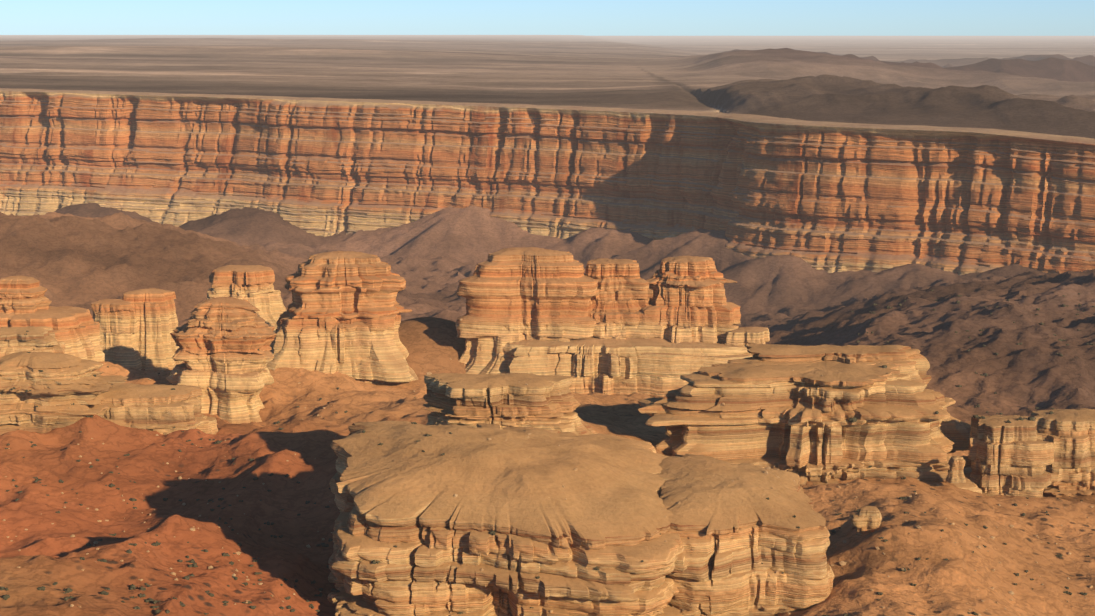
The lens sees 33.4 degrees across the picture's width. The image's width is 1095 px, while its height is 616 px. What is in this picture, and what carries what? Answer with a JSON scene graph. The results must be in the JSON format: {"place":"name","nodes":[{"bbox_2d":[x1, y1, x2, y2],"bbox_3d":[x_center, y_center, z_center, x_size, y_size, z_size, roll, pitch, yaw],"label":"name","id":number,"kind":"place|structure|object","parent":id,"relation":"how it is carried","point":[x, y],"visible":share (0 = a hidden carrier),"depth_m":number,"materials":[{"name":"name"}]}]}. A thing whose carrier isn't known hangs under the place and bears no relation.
{"place":"outdoors","nodes":[
{"label":"outdoors","id":0,"kind":"place"},
{"bbox_2d":[0,35,1094,615],"bbox_3d":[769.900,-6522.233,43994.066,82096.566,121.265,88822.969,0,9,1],"label":"ground","id":1,"kind":"structure","parent":0,"point":[86,255],"depth_m":593.24,"materials":[{"name":"soil"}]},
{"bbox_2d":[0,326,64,357],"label":"rock formation","id":2,"kind":"object","parent":1,"relation":"on","point":[37,339],"visible":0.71,"depth_m":395.57,"materials":[{"name":"beige stone"}]},
{"bbox_2d":[0,306,104,361],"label":"butte","id":3,"kind":"object","parent":1,"relation":"on","point":[76,330],"visible":0.35,"depth_m":437.67,"materials":[{"name":"brown stone"}]},
{"bbox_2d":[0,276,51,314],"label":"butte","id":4,"kind":"object","parent":3,"relation":"on","point":[21,294],"visible":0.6,"depth_m":436.75,"materials":[{"name":"brown stone"}]},
{"bbox_2d":[0,352,128,434],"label":"ledge","id":5,"kind":"object","parent":1,"relation":"on","point":[64,382],"visible":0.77,"depth_m":340.85,"materials":[{"name":"beige stone"}]},
{"bbox_2d":[91,299,142,369],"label":"tower","id":6,"kind":"structure","parent":1,"relation":"on","point":[116,319],"depth_m":475.73,"materials":[{"name":"brown stone"}]},
{"bbox_2d":[122,288,182,371],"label":"tower","id":7,"kind":"structure","parent":1,"relation":"on","point":[156,316],"depth_m":479.83,"materials":[{"name":"brown stone"}]},
{"bbox_2d":[101,383,218,434],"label":"rock formation","id":8,"kind":"object","parent":1,"relation":"on","point":[181,406],"visible":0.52,"depth_m":349.33,"materials":[{"name":"beige stone"}]},
{"bbox_2d":[166,297,276,423],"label":"rock formation","id":9,"kind":"object","parent":1,"relation":"on","point":[225,368],"visible":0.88,"depth_m":414.53,"materials":[{"name":"beige stone"}]},
{"bbox_2d":[207,265,286,331],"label":"butte","id":10,"kind":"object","parent":1,"relation":"on","point":[253,285],"depth_m":525.46,"materials":[{"name":"brown stone"}]},
{"bbox_2d":[271,322,395,383],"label":"rock formation","id":11,"kind":"object","parent":1,"relation":"on","point":[352,342],"visible":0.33,"depth_m":452.74,"materials":[{"name":"beige stone"}]},
{"bbox_2d":[266,251,417,381],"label":"stepped tower","id":12,"kind":"structure","parent":11,"relation":"on","point":[329,290],"depth_m":453.19,"materials":[{"name":"brown stone"}]},
{"bbox_2d":[327,421,687,615],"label":"outcrop","id":13,"kind":"object","parent":1,"relation":"on","point":[399,488],"visible":0.94,"depth_m":225.17,"materials":[{"name":"beige stone"}]},
{"bbox_2d":[423,373,597,435],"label":"rock formation","id":14,"kind":"object","parent":1,"relation":"on","point":[547,402],"visible":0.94,"depth_m":271.90,"materials":[{"name":"beige stone"}]},
{"bbox_2d":[0,88,1094,274],"bbox_3d":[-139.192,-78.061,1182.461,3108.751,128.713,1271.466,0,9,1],"label":"canyon wall","id":15,"kind":"structure","parent":1,"relation":"on","point":[829,197],"depth_m":1101.59,"materials":[{"name":"brown stone"}]},
{"bbox_2d":[0,290,1094,615],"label":"shrubs","id":16,"kind":"object","parent":1,"relation":"on","point":[132,586],"visible":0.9,"depth_m":250.40,"materials":[{"name":"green plant"}]},
{"bbox_2d":[3,319,1093,615],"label":"loose stones","id":17,"kind":"object","parent":1,"relation":"on","point":[841,563],"visible":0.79,"depth_m":249.52,"materials":[{"name":"brown stone"}]},
{"bbox_2d":[465,337,752,397],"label":"rock formation","id":18,"kind":"object","parent":1,"relation":"on","point":[654,367],"visible":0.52,"depth_m":454.22,"materials":[{"name":"beige stone"}]},
{"bbox_2d":[455,247,599,393],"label":"butte","id":19,"kind":"object","parent":18,"relation":"on","point":[515,294],"visible":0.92,"depth_m":458.05,"materials":[{"name":"brown stone"}]},
{"bbox_2d":[585,258,663,338],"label":"butte","id":20,"kind":"object","parent":18,"relation":"on","point":[620,301],"visible":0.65,"depth_m":460.14,"materials":[{"name":"brown stone"}]},
{"bbox_2d":[641,256,740,342],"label":"butte","id":21,"kind":"object","parent":18,"relation":"on","point":[688,302],"visible":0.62,"depth_m":458.79,"materials":[{"name":"brown stone"}]},
{"bbox_2d":[724,327,769,355],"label":"butte","id":22,"kind":"object","parent":18,"relation":"on","point":[742,336],"visible":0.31,"depth_m":455.60,"materials":[{"name":"beige stone"}]},
{"bbox_2d":[657,454,834,615],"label":"outcrop","id":23,"kind":"object","parent":1,"relation":"on","point":[738,531],"visible":0.77,"depth_m":230.17,"materials":[{"name":"beige stone"}]},
{"bbox_2d":[638,361,981,493],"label":"outcrop","id":24,"kind":"object","parent":1,"relation":"on","point":[780,417],"visible":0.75,"depth_m":302.06,"materials":[{"name":"beige stone"}]},
{"bbox_2d":[727,344,970,450],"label":"rock formation","id":25,"kind":"object","parent":24,"relation":"on","point":[907,360],"visible":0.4,"depth_m":316.16,"materials":[{"name":"beige stone"}]},
{"bbox_2d":[850,506,881,535],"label":"boulder","id":26,"kind":"object","parent":1,"relation":"on","point":[865,520],"visible":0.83,"depth_m":256.04,"materials":[{"name":"beige stone"}]},
{"bbox_2d":[946,455,965,482],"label":"pillar","id":27,"kind":"structure","parent":1,"relation":"on","point":[956,472],"depth_m":295.85,"materials":[{"name":"beige stone"}]},
{"bbox_2d":[968,415,1053,497],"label":"pillar","id":28,"kind":"structure","parent":1,"relation":"on","point":[1014,457],"depth_m":303.96,"materials":[{"name":"beige stone"}]},
{"bbox_2d":[1030,408,1094,496],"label":"rock formation","id":29,"kind":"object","parent":1,"relation":"on","point":[1069,434],"depth_m":318.21,"materials":[{"name":"beige stone"}]},
{"bbox_2d":[0,0,1094,35],"label":"sky","id":30,"kind":"structure","parent":0,"point":[17,17],"materials":[{"name":"blue"}]}
]}

